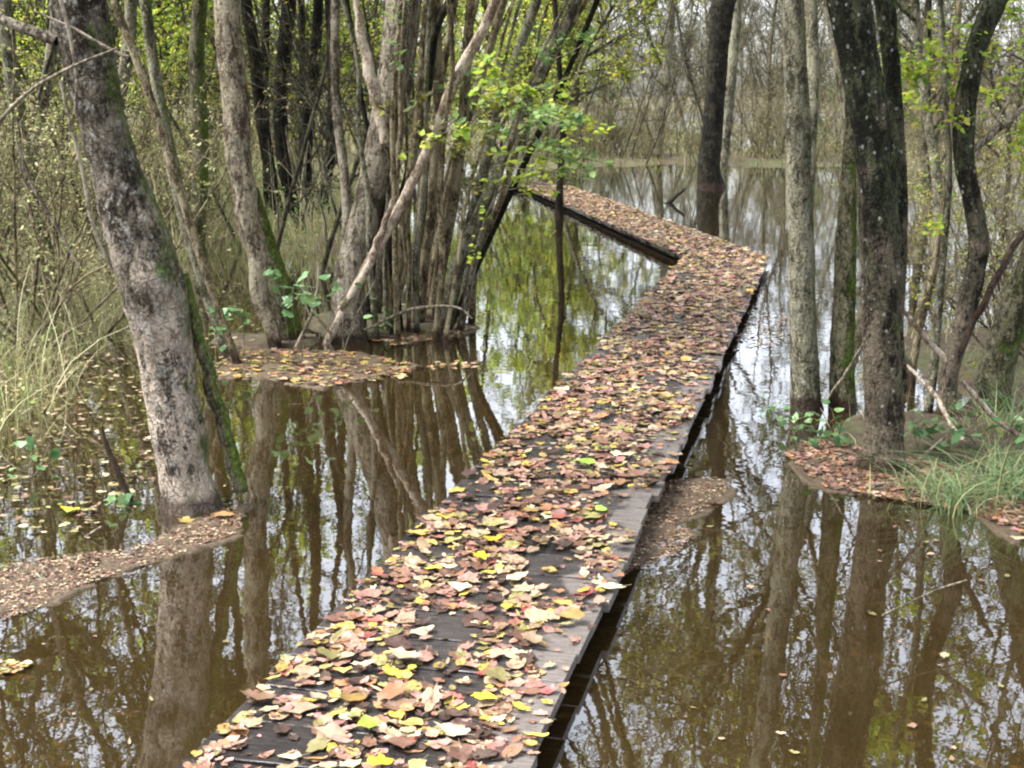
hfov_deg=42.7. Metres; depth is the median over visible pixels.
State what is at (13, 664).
leaf litter
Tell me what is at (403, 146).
shrub
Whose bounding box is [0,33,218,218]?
shrub
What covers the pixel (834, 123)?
shrub
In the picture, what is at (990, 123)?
shrub
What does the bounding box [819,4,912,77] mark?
bare tree
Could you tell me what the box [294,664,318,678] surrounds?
fallen leaf
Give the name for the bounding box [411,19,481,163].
sapling
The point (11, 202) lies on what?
shrub
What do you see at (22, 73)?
sapling
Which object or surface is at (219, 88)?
leafy tree
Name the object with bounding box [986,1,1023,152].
sapling
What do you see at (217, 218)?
shrub
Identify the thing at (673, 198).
fallen stick
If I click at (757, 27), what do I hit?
bare tree
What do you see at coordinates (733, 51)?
alder tree
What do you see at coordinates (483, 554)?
fallen leaf
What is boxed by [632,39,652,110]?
leafy tree
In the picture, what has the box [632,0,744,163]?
sapling
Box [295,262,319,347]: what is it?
fallen stick
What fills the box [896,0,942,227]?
alder tree
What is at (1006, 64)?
leafy tree
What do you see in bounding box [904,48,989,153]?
shrub
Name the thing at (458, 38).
leafy tree
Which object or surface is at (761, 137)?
shrub
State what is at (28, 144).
shrub
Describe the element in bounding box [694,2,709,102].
leafy tree
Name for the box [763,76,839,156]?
shrub
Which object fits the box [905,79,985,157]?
shrub
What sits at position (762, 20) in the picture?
bare tree
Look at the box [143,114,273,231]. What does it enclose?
shrub
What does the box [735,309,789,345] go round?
leaf litter
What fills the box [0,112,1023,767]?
water
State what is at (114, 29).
alder tree
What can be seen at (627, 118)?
shrub
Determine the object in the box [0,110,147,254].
shrub
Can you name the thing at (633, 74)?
sapling
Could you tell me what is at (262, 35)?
sapling
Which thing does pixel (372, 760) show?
fallen leaf
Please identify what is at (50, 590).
leaf litter
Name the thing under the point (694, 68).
leafy tree
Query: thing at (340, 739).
fallen leaf
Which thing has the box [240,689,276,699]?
fallen leaf
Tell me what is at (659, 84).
sapling
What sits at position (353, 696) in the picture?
fallen leaf
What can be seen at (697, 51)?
sapling
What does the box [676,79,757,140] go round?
shrub
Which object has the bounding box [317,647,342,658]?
fallen leaf
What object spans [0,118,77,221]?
shrub
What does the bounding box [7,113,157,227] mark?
shrub
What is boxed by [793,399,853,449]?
bramble plant
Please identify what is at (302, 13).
sapling
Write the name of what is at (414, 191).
sapling
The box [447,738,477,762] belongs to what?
fallen leaf
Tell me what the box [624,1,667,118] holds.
bare tree
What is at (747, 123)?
shrub
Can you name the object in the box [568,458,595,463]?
fallen leaf
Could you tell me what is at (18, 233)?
shrub
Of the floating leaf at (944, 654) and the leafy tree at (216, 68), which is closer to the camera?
the floating leaf at (944, 654)
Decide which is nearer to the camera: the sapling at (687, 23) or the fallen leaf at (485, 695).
the fallen leaf at (485, 695)
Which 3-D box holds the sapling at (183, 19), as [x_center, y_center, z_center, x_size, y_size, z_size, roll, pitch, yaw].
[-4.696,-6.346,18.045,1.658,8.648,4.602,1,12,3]
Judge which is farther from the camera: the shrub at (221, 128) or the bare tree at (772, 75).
the bare tree at (772, 75)
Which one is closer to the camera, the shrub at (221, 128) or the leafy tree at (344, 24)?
the shrub at (221, 128)
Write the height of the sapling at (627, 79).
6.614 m
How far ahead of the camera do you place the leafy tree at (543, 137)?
38.66 m
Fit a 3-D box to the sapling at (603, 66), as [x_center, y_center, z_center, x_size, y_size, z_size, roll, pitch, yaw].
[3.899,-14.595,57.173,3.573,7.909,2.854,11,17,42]
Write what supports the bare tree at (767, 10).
on the ground
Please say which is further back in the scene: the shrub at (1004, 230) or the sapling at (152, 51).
the shrub at (1004, 230)
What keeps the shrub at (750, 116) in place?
on the ground
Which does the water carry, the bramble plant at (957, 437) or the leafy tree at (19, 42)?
the bramble plant at (957, 437)
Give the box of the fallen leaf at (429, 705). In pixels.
[424,691,436,712]
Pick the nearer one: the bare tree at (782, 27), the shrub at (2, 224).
the shrub at (2, 224)
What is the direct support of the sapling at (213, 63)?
on the ground
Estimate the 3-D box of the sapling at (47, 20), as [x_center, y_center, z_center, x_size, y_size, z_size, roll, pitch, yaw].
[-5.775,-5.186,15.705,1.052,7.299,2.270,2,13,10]
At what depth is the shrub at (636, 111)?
51.91 m
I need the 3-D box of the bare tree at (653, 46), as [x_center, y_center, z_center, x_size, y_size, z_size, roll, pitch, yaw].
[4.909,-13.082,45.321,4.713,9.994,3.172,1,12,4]
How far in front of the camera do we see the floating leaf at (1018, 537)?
5.13 m
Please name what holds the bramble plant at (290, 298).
on the water
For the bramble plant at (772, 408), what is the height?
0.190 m
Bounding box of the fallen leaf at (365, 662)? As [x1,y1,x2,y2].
[351,659,375,665]
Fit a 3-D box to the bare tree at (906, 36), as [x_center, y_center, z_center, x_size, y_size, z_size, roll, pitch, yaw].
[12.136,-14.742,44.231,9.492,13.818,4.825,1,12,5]
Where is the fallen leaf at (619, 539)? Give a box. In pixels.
[611,538,631,541]
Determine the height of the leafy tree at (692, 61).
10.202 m
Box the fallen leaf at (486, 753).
[468,748,498,758]
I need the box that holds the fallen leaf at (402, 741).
[388,735,412,747]
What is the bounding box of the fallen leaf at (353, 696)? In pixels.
[340,692,367,700]
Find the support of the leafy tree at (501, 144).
on the ground
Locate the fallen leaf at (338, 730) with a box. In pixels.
[308,722,350,742]
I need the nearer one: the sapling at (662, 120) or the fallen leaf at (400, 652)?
the fallen leaf at (400, 652)
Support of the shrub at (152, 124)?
on the ground
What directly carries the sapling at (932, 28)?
on the ground
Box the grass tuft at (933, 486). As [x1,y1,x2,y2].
[845,451,1023,498]
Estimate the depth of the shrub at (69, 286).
8.71 m
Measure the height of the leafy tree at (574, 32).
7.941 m
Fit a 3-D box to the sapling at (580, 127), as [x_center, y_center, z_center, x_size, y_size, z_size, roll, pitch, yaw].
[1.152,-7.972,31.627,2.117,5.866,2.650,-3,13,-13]
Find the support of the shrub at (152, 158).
on the ground
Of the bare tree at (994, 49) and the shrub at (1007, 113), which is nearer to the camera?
the shrub at (1007, 113)
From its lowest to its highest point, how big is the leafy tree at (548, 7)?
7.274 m
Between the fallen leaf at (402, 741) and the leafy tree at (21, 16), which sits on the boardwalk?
the fallen leaf at (402, 741)
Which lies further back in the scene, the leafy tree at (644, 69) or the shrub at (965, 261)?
the leafy tree at (644, 69)
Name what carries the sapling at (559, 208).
on the water
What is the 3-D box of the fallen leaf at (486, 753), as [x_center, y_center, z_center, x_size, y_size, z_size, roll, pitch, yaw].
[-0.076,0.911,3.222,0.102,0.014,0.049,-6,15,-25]
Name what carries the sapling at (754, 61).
on the ground
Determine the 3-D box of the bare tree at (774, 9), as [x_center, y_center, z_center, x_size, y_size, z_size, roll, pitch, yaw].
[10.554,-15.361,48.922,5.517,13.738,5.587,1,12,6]
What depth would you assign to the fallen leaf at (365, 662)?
3.72 m
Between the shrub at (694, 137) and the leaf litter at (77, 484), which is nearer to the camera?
the leaf litter at (77, 484)
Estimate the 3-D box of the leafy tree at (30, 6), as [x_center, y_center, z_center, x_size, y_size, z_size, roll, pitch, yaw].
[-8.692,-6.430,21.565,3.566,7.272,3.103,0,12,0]
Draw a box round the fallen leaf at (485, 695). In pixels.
[471,691,495,698]
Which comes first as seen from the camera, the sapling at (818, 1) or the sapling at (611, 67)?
the sapling at (818, 1)
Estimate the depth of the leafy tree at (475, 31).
33.76 m
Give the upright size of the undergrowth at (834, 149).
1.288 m
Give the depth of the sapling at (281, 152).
15.62 m
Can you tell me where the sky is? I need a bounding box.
[22,0,1023,97]
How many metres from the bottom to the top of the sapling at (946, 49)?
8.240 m
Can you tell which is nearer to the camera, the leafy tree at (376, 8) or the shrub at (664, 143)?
the leafy tree at (376, 8)
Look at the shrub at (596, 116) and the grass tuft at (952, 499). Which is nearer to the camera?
the grass tuft at (952, 499)
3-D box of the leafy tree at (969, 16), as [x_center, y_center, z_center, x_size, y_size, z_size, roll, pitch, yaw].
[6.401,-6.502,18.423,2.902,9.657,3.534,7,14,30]
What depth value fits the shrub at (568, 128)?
39.46 m
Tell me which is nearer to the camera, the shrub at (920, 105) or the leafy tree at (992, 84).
the leafy tree at (992, 84)
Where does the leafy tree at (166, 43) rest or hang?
on the ground
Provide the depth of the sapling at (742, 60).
67.22 m
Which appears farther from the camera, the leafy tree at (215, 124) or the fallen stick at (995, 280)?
the leafy tree at (215, 124)
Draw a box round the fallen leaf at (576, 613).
[559,608,591,618]
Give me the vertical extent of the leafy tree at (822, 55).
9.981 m
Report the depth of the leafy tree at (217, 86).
22.29 m
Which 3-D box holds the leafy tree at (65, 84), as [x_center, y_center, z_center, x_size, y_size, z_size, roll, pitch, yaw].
[-8.595,-6.953,26.094,3.038,6.196,2.644,-5,13,-21]
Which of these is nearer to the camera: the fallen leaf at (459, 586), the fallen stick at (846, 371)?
the fallen leaf at (459, 586)
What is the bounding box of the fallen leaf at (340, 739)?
[320,731,353,742]
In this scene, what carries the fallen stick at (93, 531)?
on the water
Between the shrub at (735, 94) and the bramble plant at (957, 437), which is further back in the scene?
the shrub at (735, 94)
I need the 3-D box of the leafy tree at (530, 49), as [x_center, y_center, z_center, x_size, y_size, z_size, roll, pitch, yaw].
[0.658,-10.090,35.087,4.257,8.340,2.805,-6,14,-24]
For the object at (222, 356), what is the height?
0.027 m
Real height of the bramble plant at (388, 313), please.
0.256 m
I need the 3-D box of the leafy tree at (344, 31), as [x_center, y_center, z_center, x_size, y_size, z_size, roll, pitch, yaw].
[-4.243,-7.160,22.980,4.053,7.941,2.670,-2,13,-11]
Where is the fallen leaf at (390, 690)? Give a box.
[377,674,412,701]
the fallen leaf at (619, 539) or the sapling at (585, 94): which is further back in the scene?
the sapling at (585, 94)
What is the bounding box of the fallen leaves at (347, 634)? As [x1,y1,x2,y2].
[183,176,770,767]
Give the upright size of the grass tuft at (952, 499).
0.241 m
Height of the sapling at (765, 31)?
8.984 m
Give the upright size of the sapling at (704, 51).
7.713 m
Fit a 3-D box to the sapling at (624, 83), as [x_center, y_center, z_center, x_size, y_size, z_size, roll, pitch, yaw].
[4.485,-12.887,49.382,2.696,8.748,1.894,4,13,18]
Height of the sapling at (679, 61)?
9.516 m
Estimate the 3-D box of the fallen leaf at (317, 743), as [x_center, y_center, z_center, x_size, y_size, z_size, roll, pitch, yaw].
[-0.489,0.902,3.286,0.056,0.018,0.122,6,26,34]
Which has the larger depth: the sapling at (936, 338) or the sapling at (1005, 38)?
the sapling at (1005, 38)
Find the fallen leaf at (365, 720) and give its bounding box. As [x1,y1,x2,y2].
[357,714,376,727]
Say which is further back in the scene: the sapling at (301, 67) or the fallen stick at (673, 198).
the fallen stick at (673, 198)
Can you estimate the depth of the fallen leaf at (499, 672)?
3.68 m
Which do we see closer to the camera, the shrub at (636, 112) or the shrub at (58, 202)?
the shrub at (58, 202)
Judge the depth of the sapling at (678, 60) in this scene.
40.51 m
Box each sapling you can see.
[0,0,84,242]
[0,0,139,248]
[0,3,48,159]
[0,61,97,253]
[3,0,45,142]
[16,15,77,143]
[19,10,64,214]
[26,1,45,176]
[48,0,166,183]
[53,0,241,249]
[110,0,241,363]
[139,0,219,111]
[139,0,228,353]
[154,0,263,222]
[185,0,340,234]
[187,0,208,259]
[205,2,297,167]
[241,0,286,227]
[241,0,369,232]
[242,0,353,204]
[246,6,354,197]
[255,0,346,249]
[261,0,270,214]
[266,1,378,222]
[270,5,324,212]
[271,0,410,150]
[272,0,305,233]
[289,0,357,149]
[289,0,459,185]
[292,0,382,183]
[294,0,452,183]
[295,0,308,198]
[295,13,380,274]
[300,0,341,222]
[315,62,450,218]
[317,0,335,213]
[321,1,375,143]
[354,0,414,177]
[403,53,449,159]
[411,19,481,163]
[531,0,604,161]
[549,14,591,142]
[552,0,616,214]
[571,0,619,150]
[582,31,637,110]
[583,3,630,113]
[584,9,633,142]
[587,21,619,116]
[588,0,652,139]
[592,5,647,137]
[592,15,626,106]
[593,3,662,144]
[593,22,626,114]
[606,8,639,114]
[607,3,667,134]
[621,0,705,158]
[625,0,660,145]
[631,0,711,155]
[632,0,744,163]
[634,5,705,163]
[636,0,706,121]
[643,0,705,132]
[645,37,674,115]
[651,0,703,113]
[655,0,702,150]
[662,0,704,145]
[667,21,709,140]
[671,13,704,112]
[678,0,748,140]
[680,0,709,134]
[692,11,710,125]
[732,4,763,129]
[734,0,776,151]
[737,10,781,112]
[740,9,753,109]
[742,0,784,126]
[744,3,779,120]
[761,7,827,139]
[766,0,822,147]
[770,1,836,113]
[780,1,835,151]
[819,0,875,151]
[819,15,837,142]
[823,11,897,143]
[898,15,944,140]
[906,0,955,116]
[907,0,962,386]
[923,0,951,412]
[931,2,938,103]
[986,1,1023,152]
[992,1,1017,125]
[992,15,1009,107]
[997,8,1019,104]
[1000,3,1021,102]
[1003,1,1023,114]
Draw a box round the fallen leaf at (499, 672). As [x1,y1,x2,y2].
[483,666,515,683]
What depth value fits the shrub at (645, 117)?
51.80 m
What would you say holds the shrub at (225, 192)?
on the ground
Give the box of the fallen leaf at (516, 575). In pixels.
[506,571,527,579]
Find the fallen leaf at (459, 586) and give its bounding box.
[448,582,469,590]
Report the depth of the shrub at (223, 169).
17.00 m
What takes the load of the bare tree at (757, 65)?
on the ground
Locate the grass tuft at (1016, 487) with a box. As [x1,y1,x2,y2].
[815,418,1023,504]
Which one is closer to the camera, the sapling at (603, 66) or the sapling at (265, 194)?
the sapling at (265, 194)
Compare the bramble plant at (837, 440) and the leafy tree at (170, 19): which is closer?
the bramble plant at (837, 440)
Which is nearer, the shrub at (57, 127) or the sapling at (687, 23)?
the shrub at (57, 127)
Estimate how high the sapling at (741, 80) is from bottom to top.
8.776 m
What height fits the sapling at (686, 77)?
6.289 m
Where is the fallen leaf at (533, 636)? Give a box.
[520,631,542,643]
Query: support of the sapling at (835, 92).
on the ground
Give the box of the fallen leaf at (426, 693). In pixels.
[421,682,442,703]
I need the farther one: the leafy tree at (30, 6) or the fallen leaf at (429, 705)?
the leafy tree at (30, 6)
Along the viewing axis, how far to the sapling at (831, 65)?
36.95 m
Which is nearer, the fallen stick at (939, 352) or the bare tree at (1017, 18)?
the fallen stick at (939, 352)
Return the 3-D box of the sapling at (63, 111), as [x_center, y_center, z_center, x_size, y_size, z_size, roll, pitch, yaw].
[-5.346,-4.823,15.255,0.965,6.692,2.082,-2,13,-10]
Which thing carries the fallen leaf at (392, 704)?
on the boardwalk
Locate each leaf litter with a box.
[0,341,154,532]
[0,502,250,618]
[0,658,32,673]
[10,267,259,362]
[213,346,418,389]
[368,321,479,345]
[417,360,478,368]
[623,476,738,576]
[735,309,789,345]
[785,435,1023,545]
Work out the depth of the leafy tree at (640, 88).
122.46 m
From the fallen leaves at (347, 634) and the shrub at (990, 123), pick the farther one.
the shrub at (990, 123)
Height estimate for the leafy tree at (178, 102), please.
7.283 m
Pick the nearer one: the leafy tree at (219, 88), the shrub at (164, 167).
the shrub at (164, 167)
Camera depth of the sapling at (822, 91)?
40.76 m
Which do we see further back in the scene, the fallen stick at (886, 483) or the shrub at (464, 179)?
the shrub at (464, 179)
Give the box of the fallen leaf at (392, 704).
[382,697,423,711]
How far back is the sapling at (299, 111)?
18.16 m
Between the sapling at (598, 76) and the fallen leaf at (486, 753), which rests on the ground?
the sapling at (598, 76)
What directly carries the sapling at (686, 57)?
on the ground
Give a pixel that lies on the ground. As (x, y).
(854, 429)
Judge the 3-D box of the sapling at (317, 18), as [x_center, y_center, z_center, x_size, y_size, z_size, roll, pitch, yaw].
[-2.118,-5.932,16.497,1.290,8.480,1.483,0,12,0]
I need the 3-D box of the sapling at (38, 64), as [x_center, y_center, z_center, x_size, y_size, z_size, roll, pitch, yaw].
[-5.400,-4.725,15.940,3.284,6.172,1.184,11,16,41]
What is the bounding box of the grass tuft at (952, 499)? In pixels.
[876,454,1023,539]
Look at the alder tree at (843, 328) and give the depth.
7.14 m
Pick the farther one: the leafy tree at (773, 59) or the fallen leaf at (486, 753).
the leafy tree at (773, 59)
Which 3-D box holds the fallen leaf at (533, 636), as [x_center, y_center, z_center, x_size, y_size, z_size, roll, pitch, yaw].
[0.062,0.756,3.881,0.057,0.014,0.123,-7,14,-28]
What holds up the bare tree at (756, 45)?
on the ground
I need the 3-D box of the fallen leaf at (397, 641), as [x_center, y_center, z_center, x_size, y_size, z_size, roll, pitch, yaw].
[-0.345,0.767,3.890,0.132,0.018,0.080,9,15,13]
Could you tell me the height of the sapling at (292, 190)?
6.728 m
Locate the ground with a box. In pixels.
[0,97,1023,464]
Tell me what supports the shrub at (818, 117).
on the ground
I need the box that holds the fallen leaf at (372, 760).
[367,753,394,765]
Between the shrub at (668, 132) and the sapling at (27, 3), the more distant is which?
the shrub at (668, 132)
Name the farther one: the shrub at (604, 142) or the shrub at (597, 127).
the shrub at (597, 127)
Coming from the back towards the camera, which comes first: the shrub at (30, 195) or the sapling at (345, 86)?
the sapling at (345, 86)
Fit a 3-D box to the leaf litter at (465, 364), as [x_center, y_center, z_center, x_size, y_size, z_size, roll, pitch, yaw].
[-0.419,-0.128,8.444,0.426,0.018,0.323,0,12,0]
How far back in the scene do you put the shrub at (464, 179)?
22.47 m
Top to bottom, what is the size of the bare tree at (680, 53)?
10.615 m
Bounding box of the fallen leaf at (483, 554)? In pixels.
[472,548,489,558]
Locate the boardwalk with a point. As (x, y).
(630, 512)
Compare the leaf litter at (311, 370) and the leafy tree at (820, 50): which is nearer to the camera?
the leaf litter at (311, 370)
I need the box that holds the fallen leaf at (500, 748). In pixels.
[484,737,508,751]
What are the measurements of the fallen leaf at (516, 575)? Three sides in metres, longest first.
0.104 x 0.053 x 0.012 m
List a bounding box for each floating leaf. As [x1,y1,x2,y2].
[60,505,79,511]
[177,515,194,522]
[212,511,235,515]
[907,722,916,727]
[940,652,948,657]
[1009,535,1023,539]
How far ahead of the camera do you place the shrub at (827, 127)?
50.85 m
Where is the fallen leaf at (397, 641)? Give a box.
[377,635,415,648]
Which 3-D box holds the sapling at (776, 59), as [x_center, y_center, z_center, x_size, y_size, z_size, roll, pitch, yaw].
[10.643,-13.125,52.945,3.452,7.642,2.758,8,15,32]
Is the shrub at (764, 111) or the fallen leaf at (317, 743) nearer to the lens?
the fallen leaf at (317, 743)
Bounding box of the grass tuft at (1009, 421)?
[910,375,1023,437]
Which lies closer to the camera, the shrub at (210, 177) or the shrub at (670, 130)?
the shrub at (210, 177)
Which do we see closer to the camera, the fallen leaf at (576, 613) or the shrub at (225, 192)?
the fallen leaf at (576, 613)
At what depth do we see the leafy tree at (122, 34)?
24.78 m
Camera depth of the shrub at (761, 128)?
34.18 m
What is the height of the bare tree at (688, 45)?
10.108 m
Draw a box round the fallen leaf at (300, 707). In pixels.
[274,701,319,713]
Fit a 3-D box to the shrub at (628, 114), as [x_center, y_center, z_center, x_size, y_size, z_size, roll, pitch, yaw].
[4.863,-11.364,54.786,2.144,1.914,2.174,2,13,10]
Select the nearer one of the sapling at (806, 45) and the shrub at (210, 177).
the shrub at (210, 177)
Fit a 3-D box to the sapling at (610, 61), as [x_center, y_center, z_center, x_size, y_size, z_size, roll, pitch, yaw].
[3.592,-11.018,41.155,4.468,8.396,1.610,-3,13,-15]
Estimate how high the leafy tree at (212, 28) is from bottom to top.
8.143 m
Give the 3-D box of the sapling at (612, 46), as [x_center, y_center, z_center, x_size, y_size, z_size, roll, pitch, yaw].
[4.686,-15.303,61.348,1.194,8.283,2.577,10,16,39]
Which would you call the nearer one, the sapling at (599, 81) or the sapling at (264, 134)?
the sapling at (264, 134)
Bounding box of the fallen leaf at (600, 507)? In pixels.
[595,503,606,510]
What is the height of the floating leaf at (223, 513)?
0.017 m
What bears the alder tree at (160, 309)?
in the water
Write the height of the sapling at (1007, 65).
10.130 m
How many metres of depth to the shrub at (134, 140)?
14.46 m
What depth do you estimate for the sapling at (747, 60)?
66.73 m
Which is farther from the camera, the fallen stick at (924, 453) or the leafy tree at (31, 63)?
the leafy tree at (31, 63)
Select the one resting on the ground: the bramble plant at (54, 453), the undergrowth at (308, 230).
the undergrowth at (308, 230)
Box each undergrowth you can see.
[0,112,1022,167]
[0,116,1023,465]
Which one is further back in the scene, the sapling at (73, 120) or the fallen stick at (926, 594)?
the sapling at (73, 120)
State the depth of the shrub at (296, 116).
21.93 m
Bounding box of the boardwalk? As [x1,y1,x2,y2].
[176,176,768,767]
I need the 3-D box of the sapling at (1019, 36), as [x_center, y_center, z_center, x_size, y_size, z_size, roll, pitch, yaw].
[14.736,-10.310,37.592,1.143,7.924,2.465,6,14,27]
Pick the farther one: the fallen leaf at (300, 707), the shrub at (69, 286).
the shrub at (69, 286)
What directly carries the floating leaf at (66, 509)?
on the water
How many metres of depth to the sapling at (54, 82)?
14.20 m
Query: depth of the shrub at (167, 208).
15.07 m
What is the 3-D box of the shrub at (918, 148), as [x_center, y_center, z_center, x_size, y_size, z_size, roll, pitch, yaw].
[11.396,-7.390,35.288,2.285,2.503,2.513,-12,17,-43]
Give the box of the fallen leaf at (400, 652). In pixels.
[388,647,424,657]
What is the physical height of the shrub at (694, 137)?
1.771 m
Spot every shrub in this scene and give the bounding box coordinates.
[0,0,222,210]
[0,9,202,352]
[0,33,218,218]
[0,47,94,233]
[0,63,295,347]
[0,66,81,252]
[0,66,170,312]
[0,88,91,257]
[0,92,56,256]
[0,94,42,250]
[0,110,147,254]
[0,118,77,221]
[0,132,89,282]
[0,161,48,253]
[0,186,26,277]
[3,115,225,239]
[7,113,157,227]
[42,52,250,224]
[43,64,225,229]
[45,121,222,238]
[59,48,222,184]
[67,54,190,175]
[67,149,233,256]
[117,0,309,207]
[125,68,222,238]
[128,86,289,230]
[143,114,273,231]
[143,129,262,220]
[207,2,416,204]
[214,2,368,189]
[248,10,486,191]
[408,91,552,199]
[499,88,594,171]
[540,78,618,156]
[545,96,599,145]
[556,93,623,148]
[576,78,650,149]
[577,84,650,153]
[580,95,635,153]
[581,91,608,134]
[591,64,686,150]
[604,102,649,139]
[607,91,637,133]
[613,106,668,149]
[615,76,704,151]
[618,96,653,135]
[620,84,689,158]
[620,95,657,137]
[628,80,693,145]
[631,105,685,146]
[634,102,684,144]
[666,84,704,144]
[667,97,704,153]
[672,101,701,147]
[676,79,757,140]
[685,66,764,130]
[691,85,773,142]
[695,72,772,128]
[731,75,780,151]
[732,33,833,157]
[733,100,783,153]
[734,40,836,153]
[743,74,784,141]
[763,67,840,153]
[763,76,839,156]
[774,81,842,160]
[818,103,834,140]
[819,90,843,150]
[824,87,841,136]
[831,99,1023,284]
[837,43,1023,379]
[878,49,997,147]
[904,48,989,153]
[904,79,986,156]
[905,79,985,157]
[905,88,942,154]
[905,128,976,217]
[907,137,1023,251]
[908,94,1023,357]
[912,144,1023,326]
[934,64,1022,161]
[937,79,1017,159]
[976,64,1022,140]
[978,56,1023,152]
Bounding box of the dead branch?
[322,0,500,344]
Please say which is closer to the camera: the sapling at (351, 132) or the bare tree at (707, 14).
the sapling at (351, 132)
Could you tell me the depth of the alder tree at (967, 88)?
6.69 m
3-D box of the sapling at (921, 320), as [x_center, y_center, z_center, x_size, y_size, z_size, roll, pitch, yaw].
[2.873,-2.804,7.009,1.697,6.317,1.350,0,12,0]
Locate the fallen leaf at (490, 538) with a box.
[482,535,501,540]
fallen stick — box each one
[85,525,102,536]
[98,427,133,501]
[294,298,332,335]
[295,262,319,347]
[364,305,471,330]
[664,188,685,203]
[827,343,862,398]
[852,437,944,467]
[862,482,912,485]
[881,579,966,615]
[905,310,948,362]
[907,364,964,440]
[954,229,1023,363]
[960,379,1023,441]
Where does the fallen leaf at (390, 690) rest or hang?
on the boardwalk
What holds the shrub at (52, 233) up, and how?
on the ground
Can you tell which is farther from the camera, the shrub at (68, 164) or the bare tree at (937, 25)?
the bare tree at (937, 25)
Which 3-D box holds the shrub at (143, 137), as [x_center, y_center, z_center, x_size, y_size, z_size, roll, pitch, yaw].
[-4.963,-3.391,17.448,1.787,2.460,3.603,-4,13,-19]
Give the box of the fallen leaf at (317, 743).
[303,727,332,754]
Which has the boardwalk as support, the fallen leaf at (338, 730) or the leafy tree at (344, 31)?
the fallen leaf at (338, 730)
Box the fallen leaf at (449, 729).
[434,721,473,735]
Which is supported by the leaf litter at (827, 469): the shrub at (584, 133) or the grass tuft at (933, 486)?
the grass tuft at (933, 486)
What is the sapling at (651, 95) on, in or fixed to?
on the ground
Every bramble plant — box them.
[0,432,61,477]
[104,490,141,508]
[208,305,250,358]
[262,266,329,360]
[300,272,375,354]
[378,310,393,336]
[760,393,792,420]
[780,407,825,439]
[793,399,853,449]
[904,408,938,449]
[930,413,975,450]
[949,384,1023,465]
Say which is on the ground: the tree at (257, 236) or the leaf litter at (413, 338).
the tree at (257, 236)
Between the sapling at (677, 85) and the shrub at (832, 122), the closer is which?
the sapling at (677, 85)
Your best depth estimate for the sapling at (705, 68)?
45.53 m
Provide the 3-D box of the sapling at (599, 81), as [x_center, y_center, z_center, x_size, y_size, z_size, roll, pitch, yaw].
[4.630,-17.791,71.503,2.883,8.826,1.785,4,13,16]
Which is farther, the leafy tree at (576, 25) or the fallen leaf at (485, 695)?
the leafy tree at (576, 25)
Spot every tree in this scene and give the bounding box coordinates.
[0,0,43,89]
[0,0,56,301]
[0,0,65,166]
[0,0,187,150]
[0,0,247,515]
[12,1,55,92]
[12,3,61,126]
[17,0,144,168]
[20,19,56,258]
[21,3,133,171]
[44,1,214,53]
[61,0,242,184]
[97,0,136,273]
[108,1,124,110]
[119,0,173,108]
[119,0,221,190]
[137,0,361,191]
[173,10,270,112]
[175,80,187,131]
[176,0,277,150]
[177,0,379,167]
[205,30,253,144]
[209,0,382,192]
[214,0,304,348]
[293,1,379,98]
[319,4,363,127]
[321,0,498,126]
[323,0,407,149]
[330,0,616,343]
[408,0,502,153]
[418,1,499,151]
[442,0,526,137]
[442,0,575,172]
[454,0,545,140]
[477,0,585,163]
[477,0,599,148]
[480,0,613,134]
[497,0,583,150]
[516,0,638,154]
[518,0,600,145]
[520,0,600,139]
[534,12,612,139]
[536,0,678,168]
[546,35,607,102]
[569,2,612,82]
[589,0,661,111]
[590,0,658,111]
[591,11,644,105]
[609,0,710,135]
[613,8,639,102]
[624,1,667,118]
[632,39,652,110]
[633,72,646,113]
[643,39,664,97]
[646,64,661,118]
[652,0,675,157]
[653,0,709,124]
[657,0,756,85]
[659,7,704,118]
[674,7,706,109]
[678,12,702,94]
[680,0,736,186]
[684,35,703,103]
[688,34,707,118]
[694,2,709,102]
[706,0,781,100]
[720,0,742,173]
[737,0,823,140]
[737,1,776,124]
[738,0,779,120]
[738,17,771,100]
[739,0,783,136]
[741,0,829,151]
[747,0,824,141]
[759,2,783,112]
[761,0,834,138]
[764,1,830,75]
[769,0,837,110]
[781,7,832,88]
[782,0,823,411]
[805,0,818,209]
[818,9,905,97]
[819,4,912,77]
[824,0,857,215]
[825,0,932,135]
[826,0,908,473]
[828,95,857,410]
[872,0,1004,106]
[873,0,954,81]
[875,0,1023,213]
[877,0,1023,416]
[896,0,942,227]
[898,2,962,123]
[901,0,1023,191]
[902,2,974,114]
[923,0,1023,102]
[944,2,1023,114]
[965,243,1023,410]
[1006,1,1023,56]
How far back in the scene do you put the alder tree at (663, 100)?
35.17 m
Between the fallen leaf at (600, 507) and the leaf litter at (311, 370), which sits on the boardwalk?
the fallen leaf at (600, 507)
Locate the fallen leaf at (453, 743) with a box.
[437,736,461,749]
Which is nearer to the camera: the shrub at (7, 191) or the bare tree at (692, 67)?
the shrub at (7, 191)
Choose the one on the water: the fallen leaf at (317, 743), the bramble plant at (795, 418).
the bramble plant at (795, 418)
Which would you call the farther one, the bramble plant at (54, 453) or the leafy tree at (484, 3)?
the leafy tree at (484, 3)
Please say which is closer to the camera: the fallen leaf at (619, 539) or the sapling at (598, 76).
the fallen leaf at (619, 539)
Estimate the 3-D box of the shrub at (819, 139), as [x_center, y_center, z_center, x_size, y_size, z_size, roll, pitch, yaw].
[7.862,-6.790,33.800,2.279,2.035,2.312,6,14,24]
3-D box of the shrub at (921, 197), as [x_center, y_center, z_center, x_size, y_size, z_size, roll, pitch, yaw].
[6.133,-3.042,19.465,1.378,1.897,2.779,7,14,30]
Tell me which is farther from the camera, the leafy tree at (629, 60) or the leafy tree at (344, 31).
the leafy tree at (629, 60)

